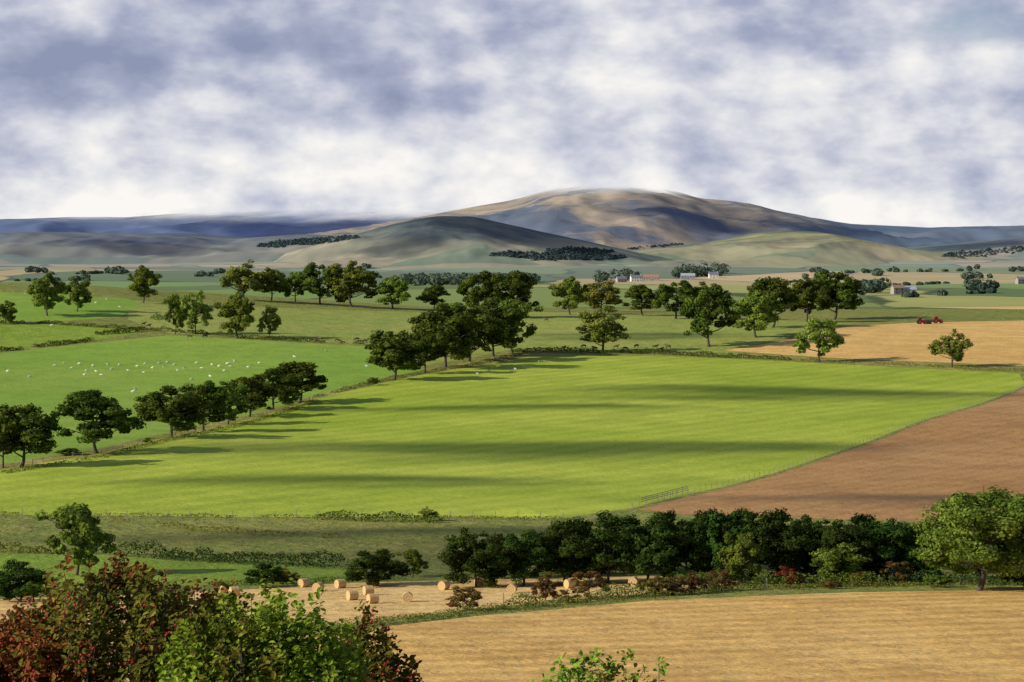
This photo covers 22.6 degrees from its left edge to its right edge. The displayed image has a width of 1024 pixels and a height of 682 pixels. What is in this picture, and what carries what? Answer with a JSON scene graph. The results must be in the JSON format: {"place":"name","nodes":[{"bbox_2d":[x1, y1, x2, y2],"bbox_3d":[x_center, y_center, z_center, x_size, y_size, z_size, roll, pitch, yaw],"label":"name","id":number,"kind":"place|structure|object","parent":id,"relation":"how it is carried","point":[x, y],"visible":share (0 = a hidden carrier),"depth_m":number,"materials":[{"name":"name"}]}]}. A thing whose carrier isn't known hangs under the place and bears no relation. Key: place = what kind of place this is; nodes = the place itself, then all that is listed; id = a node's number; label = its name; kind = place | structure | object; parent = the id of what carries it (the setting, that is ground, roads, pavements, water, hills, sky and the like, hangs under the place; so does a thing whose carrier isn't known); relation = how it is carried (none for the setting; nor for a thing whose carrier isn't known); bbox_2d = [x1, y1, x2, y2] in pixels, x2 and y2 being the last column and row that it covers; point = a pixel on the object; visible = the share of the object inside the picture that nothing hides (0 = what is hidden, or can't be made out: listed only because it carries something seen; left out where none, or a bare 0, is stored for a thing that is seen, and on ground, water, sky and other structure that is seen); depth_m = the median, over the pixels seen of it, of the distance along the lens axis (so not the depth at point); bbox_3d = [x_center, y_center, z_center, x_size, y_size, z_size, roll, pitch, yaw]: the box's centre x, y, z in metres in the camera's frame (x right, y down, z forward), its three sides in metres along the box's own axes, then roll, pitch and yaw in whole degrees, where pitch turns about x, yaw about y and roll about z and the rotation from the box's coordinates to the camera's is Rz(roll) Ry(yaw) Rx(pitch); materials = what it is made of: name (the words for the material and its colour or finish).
{"place":"outdoors","nodes":[
{"label":"outdoors","id":0,"kind":"place"},
{"bbox_2d":[0,232,336,264],"bbox_3d":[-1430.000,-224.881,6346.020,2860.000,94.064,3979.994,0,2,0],"label":"hills","id":1,"kind":"structure","parent":0,"point":[90,248],"depth_m":5637.78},
{"bbox_2d":[0,214,415,237],"bbox_3d":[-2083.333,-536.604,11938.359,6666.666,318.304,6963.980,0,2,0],"label":"hills","id":2,"kind":"structure","parent":0,"point":[254,227],"depth_m":11138.41,"materials":[{"name":"blue"}]},
{"bbox_2d":[253,216,716,269],"bbox_3d":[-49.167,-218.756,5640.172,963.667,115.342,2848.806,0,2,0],"label":"hills","id":3,"kind":"structure","parent":0,"point":[450,242],"depth_m":4970.94,"materials":[{"name":"green plant"}]},
{"bbox_2d":[0,260,1023,681],"bbox_3d":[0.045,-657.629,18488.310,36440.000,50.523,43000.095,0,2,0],"label":"ground","id":4,"kind":"structure","parent":0,"point":[566,434],"depth_m":553.09,"materials":[{"name":"green plant"}]},
{"bbox_2d":[0,300,17,323],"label":"broadleaf tree","id":5,"kind":"object","parent":4,"relation":"on","point":[8,312],"visible":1,"depth_m":1006.25,"materials":[{"name":"green plant"}]},
{"bbox_2d":[0,407,28,467],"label":"broadleaf tree","id":6,"kind":"object","parent":4,"relation":"on","point":[4,447],"visible":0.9,"depth_m":516.37,"materials":[{"name":"green plant"}]},
{"bbox_2d":[0,558,53,600],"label":"broadleaf tree","id":7,"kind":"object","parent":4,"relation":"on","point":[17,573],"visible":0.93,"depth_m":281.74,"materials":[{"name":"green plant"}]},
{"bbox_2d":[0,403,62,466],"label":"broadleaf tree","id":8,"kind":"object","parent":4,"relation":"on","point":[32,434],"visible":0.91,"depth_m":517.37,"materials":[{"name":"green plant"}]},
{"bbox_2d":[14,577,59,600],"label":"hawthorn shrub","id":9,"kind":"object","parent":4,"relation":"on","point":[36,585],"visible":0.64,"depth_m":281.88,"materials":[{"name":"green plant"}]},
{"bbox_2d":[0,541,74,553],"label":"hedge","id":10,"kind":"object","parent":4,"relation":"on","point":[44,549],"visible":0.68,"depth_m":362.44,"materials":[{"name":"green plant"}]},
{"bbox_2d":[26,272,66,315],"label":"broadleaf tree","id":11,"kind":"object","parent":4,"relation":"on","point":[41,290],"visible":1,"depth_m":1035.83,"materials":[{"name":"green plant"}]},
{"bbox_2d":[34,502,117,574],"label":"broadleaf tree","id":12,"kind":"object","parent":4,"relation":"on","point":[80,522],"visible":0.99,"depth_m":327.57,"materials":[{"name":"green plant"}]},
{"bbox_2d":[63,277,91,310],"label":"broadleaf tree","id":13,"kind":"object","parent":4,"relation":"on","point":[76,288],"visible":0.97,"depth_m":1057.60,"materials":[{"name":"green plant"}]},
{"bbox_2d":[51,389,146,453],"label":"broadleaf tree","id":14,"kind":"object","parent":4,"relation":"on","point":[113,414],"visible":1,"depth_m":545.72,"materials":[{"name":"green plant"}]},
{"bbox_2d":[0,550,289,681],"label":"hawthorn bush","id":15,"kind":"object","parent":4,"relation":"on","point":[68,640],"visible":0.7,"depth_m":21.75,"materials":[{"name":"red plant"}]},
{"bbox_2d":[127,265,162,302],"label":"broadleaf tree","id":16,"kind":"object","parent":4,"relation":"on","point":[144,277],"visible":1,"depth_m":1121.01,"materials":[{"name":"green plant"}]},
{"bbox_2d":[1,399,318,472],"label":"hedge","id":17,"kind":"object","parent":4,"relation":"on","point":[157,441],"visible":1,"depth_m":579.78,"materials":[{"name":"green plant"}]},
{"bbox_2d":[132,385,213,436],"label":"broadleaf tree","id":18,"kind":"object","parent":4,"relation":"on","point":[174,413],"visible":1,"depth_m":592.42,"materials":[{"name":"green plant"}]},
{"bbox_2d":[162,293,184,333],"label":"broadleaf tree","id":19,"kind":"object","parent":4,"relation":"on","point":[173,301],"visible":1,"depth_m":969.40,"materials":[{"name":"green plant"}]},
{"bbox_2d":[0,320,366,343],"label":"hedge","id":20,"kind":"object","parent":4,"relation":"on","point":[201,331],"visible":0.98,"depth_m":974.14,"materials":[{"name":"green plant"}]},
{"bbox_2d":[177,290,213,333],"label":"broadleaf tree","id":21,"kind":"object","parent":4,"relation":"on","point":[201,308],"visible":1,"depth_m":969.33,"materials":[{"name":"green plant"}]},
{"bbox_2d":[177,380,234,430],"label":"broadleaf tree","id":22,"kind":"object","parent":4,"relation":"on","point":[215,395],"visible":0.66,"depth_m":617.64,"materials":[{"name":"green plant"}]},
{"bbox_2d":[105,518,348,538],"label":"hedge","id":23,"kind":"object","parent":4,"relation":"on","point":[217,528],"visible":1,"depth_m":391.42,"materials":[{"name":"green plant"}]},
{"bbox_2d":[208,380,250,423],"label":"broadleaf tree","id":24,"kind":"object","parent":4,"relation":"on","point":[239,401],"visible":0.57,"depth_m":643.40,"materials":[{"name":"green plant"}]},
{"bbox_2d":[114,539,349,567],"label":"hedge","id":25,"kind":"object","parent":4,"relation":"on","point":[200,552],"visible":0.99,"depth_m":345.21,"materials":[{"name":"green plant"}]},
{"bbox_2d":[213,292,255,338],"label":"broadleaf tree","id":26,"kind":"object","parent":4,"relation":"on","point":[241,311],"visible":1,"depth_m":952.27,"materials":[{"name":"green plant"}]},
{"bbox_2d":[218,259,271,298],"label":"broadleaf tree","id":27,"kind":"object","parent":4,"relation":"on","point":[251,279],"visible":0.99,"depth_m":1203.31,"materials":[{"name":"green plant"}]},
{"bbox_2d":[228,376,277,416],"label":"broadleaf tree","id":28,"kind":"object","parent":4,"relation":"on","point":[256,399],"visible":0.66,"depth_m":668.64,"materials":[{"name":"green plant"}]},
{"bbox_2d":[152,578,374,681],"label":"hawthorn bush","id":29,"kind":"object","parent":4,"relation":"on","point":[227,651],"visible":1,"depth_m":19.67,"materials":[{"name":"green plant"}]},
{"bbox_2d":[242,562,289,586],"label":"hawthorn shrub","id":30,"kind":"object","parent":4,"relation":"on","point":[277,574],"visible":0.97,"depth_m":308.88,"materials":[{"name":"green plant"}]},
{"bbox_2d":[257,305,281,334],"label":"broadleaf tree","id":31,"kind":"object","parent":4,"relation":"on","point":[276,322],"visible":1,"depth_m":956.70,"materials":[{"name":"green plant"}]},
{"bbox_2d":[258,267,287,300],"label":"broadleaf tree","id":32,"kind":"object","parent":4,"relation":"on","point":[272,284],"visible":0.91,"depth_m":1212.32,"materials":[{"name":"green plant"}]},
{"bbox_2d":[247,368,299,409],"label":"broadleaf tree","id":33,"kind":"object","parent":4,"relation":"on","point":[279,384],"visible":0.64,"depth_m":690.14,"materials":[{"name":"green plant"}]},
{"bbox_2d":[2,511,564,520],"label":"hedge","id":34,"kind":"object","parent":4,"relation":"on","point":[274,515],"visible":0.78,"depth_m":418.90,"materials":[{"name":"green plant"}]},
{"bbox_2d":[283,271,303,301],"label":"broadleaf tree","id":35,"kind":"object","parent":4,"relation":"on","point":[292,280],"visible":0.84,"depth_m":1224.44,"materials":[{"name":"green plant"}]},
{"bbox_2d":[276,361,327,402],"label":"broadleaf tree","id":36,"kind":"object","parent":4,"relation":"on","point":[301,371],"visible":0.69,"depth_m":709.89,"materials":[{"name":"green plant"}]},
{"bbox_2d":[296,261,340,303],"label":"broadleaf tree","id":37,"kind":"object","parent":4,"relation":"on","point":[311,281],"visible":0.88,"depth_m":1213.93,"materials":[{"name":"green plant"}]},
{"bbox_2d":[322,260,378,306],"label":"broadleaf tree","id":38,"kind":"object","parent":4,"relation":"on","point":[352,278],"visible":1,"depth_m":1209.43,"materials":[{"name":"green plant"}]},
{"bbox_2d":[343,548,411,585],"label":"broadleaf tree","id":39,"kind":"object","parent":4,"relation":"on","point":[379,562],"visible":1,"depth_m":308.12,"materials":[{"name":"green plant"}]},
{"bbox_2d":[314,509,441,522],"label":"hedge","id":40,"kind":"object","parent":4,"relation":"on","point":[369,518],"visible":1,"depth_m":408.21,"materials":[{"name":"green plant"}]},
{"bbox_2d":[339,599,423,681],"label":"hawthorn bush","id":41,"kind":"object","parent":4,"relation":"on","point":[389,662],"visible":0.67,"depth_m":21.63,"materials":[{"name":"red plant"}]},
{"bbox_2d":[369,275,410,308],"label":"broadleaf tree","id":42,"kind":"object","parent":4,"relation":"on","point":[396,288],"visible":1,"depth_m":1206.19,"materials":[{"name":"green plant"}]},
{"bbox_2d":[364,329,435,379],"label":"broadleaf tree","id":43,"kind":"object","parent":4,"relation":"on","point":[390,351],"visible":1,"depth_m":782.35,"materials":[{"name":"green plant"}]},
{"bbox_2d":[396,549,428,576],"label":"hawthorn shrub","id":44,"kind":"object","parent":4,"relation":"on","point":[413,556],"visible":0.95,"depth_m":321.10,"materials":[{"name":"green plant"}]},
{"bbox_2d":[313,353,520,396],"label":"hedge","id":45,"kind":"object","parent":4,"relation":"on","point":[436,368],"visible":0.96,"depth_m":814.90,"materials":[{"name":"green plant"}]},
{"bbox_2d":[409,331,449,372],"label":"broadleaf tree","id":46,"kind":"object","parent":4,"relation":"on","point":[440,347],"visible":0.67,"depth_m":811.17,"materials":[{"name":"green plant"}]},
{"bbox_2d":[415,285,450,308],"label":"broadleaf tree","id":47,"kind":"object","parent":4,"relation":"on","point":[427,295],"visible":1,"depth_m":1222.81,"materials":[{"name":"green plant"}]},
{"bbox_2d":[407,302,485,367],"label":"broadleaf tree","id":48,"kind":"object","parent":4,"relation":"on","point":[464,325],"visible":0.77,"depth_m":833.20,"materials":[{"name":"green plant"}]},
{"bbox_2d":[444,586,482,609],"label":"hawthorn shrub","id":49,"kind":"object","parent":4,"relation":"on","point":[471,593],"visible":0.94,"depth_m":267.15,"materials":[{"name":"brown plant"}]},
{"bbox_2d":[436,302,505,361],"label":"broadleaf tree","id":50,"kind":"object","parent":4,"relation":"on","point":[490,333],"visible":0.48,"depth_m":866.54,"materials":[{"name":"green plant"}]},
{"bbox_2d":[436,527,514,586],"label":"broadleaf tree","id":51,"kind":"object","parent":4,"relation":"on","point":[473,556],"visible":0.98,"depth_m":303.60,"materials":[{"name":"green plant"}]},
{"bbox_2d":[456,270,503,308],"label":"broadleaf tree","id":52,"kind":"object","parent":4,"relation":"on","point":[475,296],"visible":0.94,"depth_m":1105.98,"materials":[{"name":"green plant"}]},
{"bbox_2d":[205,567,767,585],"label":"hedge","id":53,"kind":"object","parent":4,"relation":"on","point":[441,576],"visible":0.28,"depth_m":319.26,"materials":[{"name":"green plant"}]},
{"bbox_2d":[463,297,524,355],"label":"broadleaf tree","id":54,"kind":"object","parent":4,"relation":"on","point":[506,316],"visible":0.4,"depth_m":888.12,"materials":[{"name":"green plant"}]},
{"bbox_2d":[487,270,539,306],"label":"broadleaf tree","id":55,"kind":"object","parent":4,"relation":"on","point":[520,284],"visible":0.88,"depth_m":1105.47,"materials":[{"name":"green plant"}]},
{"bbox_2d":[14,262,1023,297],"bbox_3d":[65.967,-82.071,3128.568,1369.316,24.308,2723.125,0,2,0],"label":"distant trees","id":56,"kind":"object","parent":4,"relation":"on","point":[975,286],"visible":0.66,"depth_m":3014.98,"materials":[{"name":"green plant"}]},
{"bbox_2d":[495,298,543,352],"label":"broadleaf tree","id":57,"kind":"object","parent":4,"relation":"on","point":[524,307],"visible":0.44,"depth_m":902.16,"materials":[{"name":"green plant"}]},
{"bbox_2d":[485,529,557,585],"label":"broadleaf tree","id":58,"kind":"object","parent":4,"relation":"on","point":[525,549],"visible":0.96,"depth_m":304.73,"materials":[{"name":"green plant"}]},
{"bbox_2d":[530,571,563,599],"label":"hawthorn shrub","id":59,"kind":"object","parent":4,"relation":"on","point":[545,590],"visible":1,"depth_m":280.30,"materials":[{"name":"brown plant"}]},
{"bbox_2d":[532,517,603,582],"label":"broadleaf tree","id":60,"kind":"object","parent":4,"relation":"on","point":[553,541],"visible":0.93,"depth_m":306.95,"materials":[{"name":"green plant"}]},
{"bbox_2d":[548,276,588,314],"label":"broadleaf tree","id":61,"kind":"object","parent":4,"relation":"on","point":[568,288],"visible":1,"depth_m":1137.84,"materials":[{"name":"green plant"}]},
{"bbox_2d":[569,570,610,597],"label":"hawthorn shrub","id":62,"kind":"object","parent":4,"relation":"on","point":[585,585],"visible":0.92,"depth_m":284.56,"materials":[{"name":"brown plant"}]},
{"bbox_2d":[531,647,669,681],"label":"hawthorn bush","id":63,"kind":"object","parent":4,"relation":"on","point":[579,673],"visible":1,"depth_m":18.12,"materials":[{"name":"green plant"}]},
{"bbox_2d":[581,279,622,311],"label":"broadleaf tree","id":64,"kind":"object","parent":4,"relation":"on","point":[609,292],"visible":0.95,"depth_m":1221.99,"materials":[{"name":"green plant"}]},
{"bbox_2d":[575,305,630,349],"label":"broadleaf tree","id":65,"kind":"object","parent":4,"relation":"on","point":[600,326],"visible":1,"depth_m":910.91,"materials":[{"name":"green plant"}]},
{"bbox_2d":[568,509,649,582],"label":"broadleaf tree","id":66,"kind":"object","parent":4,"relation":"on","point":[618,539],"visible":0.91,"depth_m":308.03,"materials":[{"name":"green plant"}]},
{"bbox_2d":[622,284,657,315],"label":"broadleaf tree","id":67,"kind":"object","parent":4,"relation":"on","point":[641,292],"visible":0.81,"depth_m":1127.36,"materials":[{"name":"green plant"}]},
{"bbox_2d":[612,513,684,581],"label":"broadleaf tree","id":68,"kind":"object","parent":4,"relation":"on","point":[661,550],"visible":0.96,"depth_m":307.44,"materials":[{"name":"green plant"}]},
{"bbox_2d":[512,346,791,359],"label":"hedge","id":69,"kind":"object","parent":4,"relation":"on","point":[549,349],"visible":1,"depth_m":907.02,"materials":[{"name":"green plant"}]},
{"bbox_2d":[317,578,1020,625],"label":"hedge","id":70,"kind":"object","parent":4,"relation":"on","point":[416,615],"visible":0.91,"depth_m":278.54,"materials":[{"name":"green plant"}]},
{"bbox_2d":[650,280,698,318],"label":"broadleaf tree","id":71,"kind":"object","parent":4,"relation":"on","point":[664,294],"visible":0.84,"depth_m":1094.78,"materials":[{"name":"green plant"}]},
{"bbox_2d":[663,576,689,594],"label":"hawthorn shrub","id":72,"kind":"object","parent":4,"relation":"on","point":[675,586],"visible":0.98,"depth_m":287.30,"materials":[{"name":"brown plant"}]},
{"bbox_2d":[655,514,721,579],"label":"broadleaf tree","id":73,"kind":"object","parent":4,"relation":"on","point":[686,553],"visible":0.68,"depth_m":310.49,"materials":[{"name":"green plant"}]},
{"bbox_2d":[683,570,708,592],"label":"hawthorn shrub","id":74,"kind":"object","parent":4,"relation":"on","point":[694,581],"visible":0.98,"depth_m":289.68,"materials":[{"name":"brown plant"}]},
{"bbox_2d":[678,285,740,346],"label":"broadleaf tree","id":75,"kind":"object","parent":4,"relation":"on","point":[719,299],"visible":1,"depth_m":932.01,"materials":[{"name":"green plant"}]},
{"bbox_2d":[703,569,736,590],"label":"hawthorn shrub","id":76,"kind":"object","parent":4,"relation":"on","point":[723,578],"visible":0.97,"depth_m":293.76,"materials":[{"name":"brown plant"}]},
{"bbox_2d":[687,507,772,580],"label":"broadleaf tree","id":77,"kind":"object","parent":4,"relation":"on","point":[738,522],"visible":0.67,"depth_m":309.94,"materials":[{"name":"green plant"}]},
{"bbox_2d":[716,532,768,583],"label":"broadleaf tree","id":78,"kind":"object","parent":4,"relation":"on","point":[741,559],"visible":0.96,"depth_m":305.18,"materials":[{"name":"green plant"}]},
{"bbox_2d":[731,289,780,337],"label":"broadleaf tree","id":79,"kind":"object","parent":4,"relation":"on","point":[759,309],"visible":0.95,"depth_m":961.12,"materials":[{"name":"green plant"}]},
{"bbox_2d":[503,568,1022,607],"bbox_3d":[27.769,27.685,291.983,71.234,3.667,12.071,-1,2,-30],"label":"hedge","id":80,"kind":"object","parent":4,"relation":"on","point":[621,588],"visible":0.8,"depth_m":297.25,"materials":[{"name":"green plant"}]},
{"bbox_2d":[747,276,799,327],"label":"broadleaf tree","id":81,"kind":"object","parent":4,"relation":"on","point":[774,288],"visible":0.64,"depth_m":1012.15,"materials":[{"name":"green plant"}]},
{"bbox_2d":[752,506,820,580],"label":"broadleaf tree","id":82,"kind":"object","parent":4,"relation":"on","point":[792,540],"visible":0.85,"depth_m":310.05,"materials":[{"name":"green plant"}]},
{"bbox_2d":[773,565,804,584],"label":"hawthorn shrub","id":83,"kind":"object","parent":4,"relation":"on","point":[787,571],"visible":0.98,"depth_m":298.98,"materials":[{"name":"red plant"}]},
{"bbox_2d":[788,278,832,321],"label":"broadleaf tree","id":84,"kind":"object","parent":4,"relation":"on","point":[819,292],"visible":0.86,"depth_m":1079.15,"materials":[{"name":"green plant"}]},
{"bbox_2d":[791,316,845,361],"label":"broadleaf tree","id":85,"kind":"object","parent":4,"relation":"on","point":[815,337],"visible":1,"depth_m":867.69,"materials":[{"name":"green plant"}]},
{"bbox_2d":[792,514,850,575],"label":"broadleaf tree","id":86,"kind":"object","parent":4,"relation":"on","point":[817,526],"visible":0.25,"depth_m":313.81,"materials":[{"name":"green plant"}]},
{"bbox_2d":[632,384,1023,508],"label":"fence","id":87,"kind":"object","parent":4,"relation":"on","point":[827,451],"visible":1,"depth_m":547.82,"materials":[{"name":"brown wood"}]},
{"bbox_2d":[802,270,864,319],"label":"broadleaf tree","id":88,"kind":"object","parent":4,"relation":"on","point":[842,293],"visible":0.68,"depth_m":1108.80,"materials":[{"name":"green plant"}]},
{"bbox_2d":[809,542,871,580],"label":"broadleaf tree","id":89,"kind":"object","parent":4,"relation":"on","point":[851,561],"visible":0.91,"depth_m":304.51,"materials":[{"name":"green plant"}]},
{"bbox_2d":[808,523,876,580],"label":"broadleaf tree","id":90,"kind":"object","parent":4,"relation":"on","point":[832,538],"visible":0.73,"depth_m":308.17,"materials":[{"name":"green plant"}]},
{"bbox_2d":[856,517,923,580],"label":"broadleaf tree","id":91,"kind":"object","parent":4,"relation":"on","point":[892,533],"visible":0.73,"depth_m":310.12,"materials":[{"name":"green plant"}]},
{"bbox_2d":[877,561,912,582],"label":"hawthorn shrub","id":92,"kind":"object","parent":4,"relation":"on","point":[896,564],"visible":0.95,"depth_m":305.43,"materials":[{"name":"brown plant"}]},
{"bbox_2d":[895,520,954,578],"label":"broadleaf tree","id":93,"kind":"object","parent":4,"relation":"on","point":[919,565],"visible":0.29,"depth_m":310.02,"materials":[{"name":"green plant"}]},
{"bbox_2d":[927,328,973,366],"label":"broadleaf tree","id":94,"kind":"object","parent":4,"relation":"on","point":[956,347],"visible":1,"depth_m":838.33,"materials":[{"name":"green plant"}]},
{"bbox_2d":[909,485,1023,590],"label":"broadleaf tree","id":95,"kind":"object","parent":4,"relation":"on","point":[969,527],"visible":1,"depth_m":288.90,"materials":[{"name":"green plant"}]},
{"bbox_2d":[0,0,1023,226],"label":"sky","id":96,"kind":"structure","parent":0,"point":[910,113],"materials":[{"name":"white"}]},
{"bbox_2d":[312,189,1023,250],"bbox_3d":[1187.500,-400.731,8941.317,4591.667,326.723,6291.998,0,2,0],"label":"hills","id":97,"kind":"structure","parent":0,"point":[625,219],"depth_m":7649.19,"materials":[{"name":"brown plant"}]},
{"bbox_2d":[633,231,1016,265],"bbox_3d":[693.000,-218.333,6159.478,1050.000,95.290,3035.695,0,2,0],"label":"hills","id":98,"kind":"structure","parent":0,"point":[792,248],"depth_m":5537.62,"materials":[{"name":"green plant"}]},
{"bbox_2d":[256,234,1023,260],"bbox_3d":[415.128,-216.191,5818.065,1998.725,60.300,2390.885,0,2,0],"label":"conifer plantation","id":99,"kind":"object","parent":98,"relation":"on","point":[567,252],"visible":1,"depth_m":5203.84,"materials":[{"name":"green plant"}]},
{"bbox_2d":[908,237,1023,260],"bbox_3d":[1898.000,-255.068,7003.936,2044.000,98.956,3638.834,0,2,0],"label":"hills","id":100,"kind":"structure","parent":0,"point":[993,245],"depth_m":7107.72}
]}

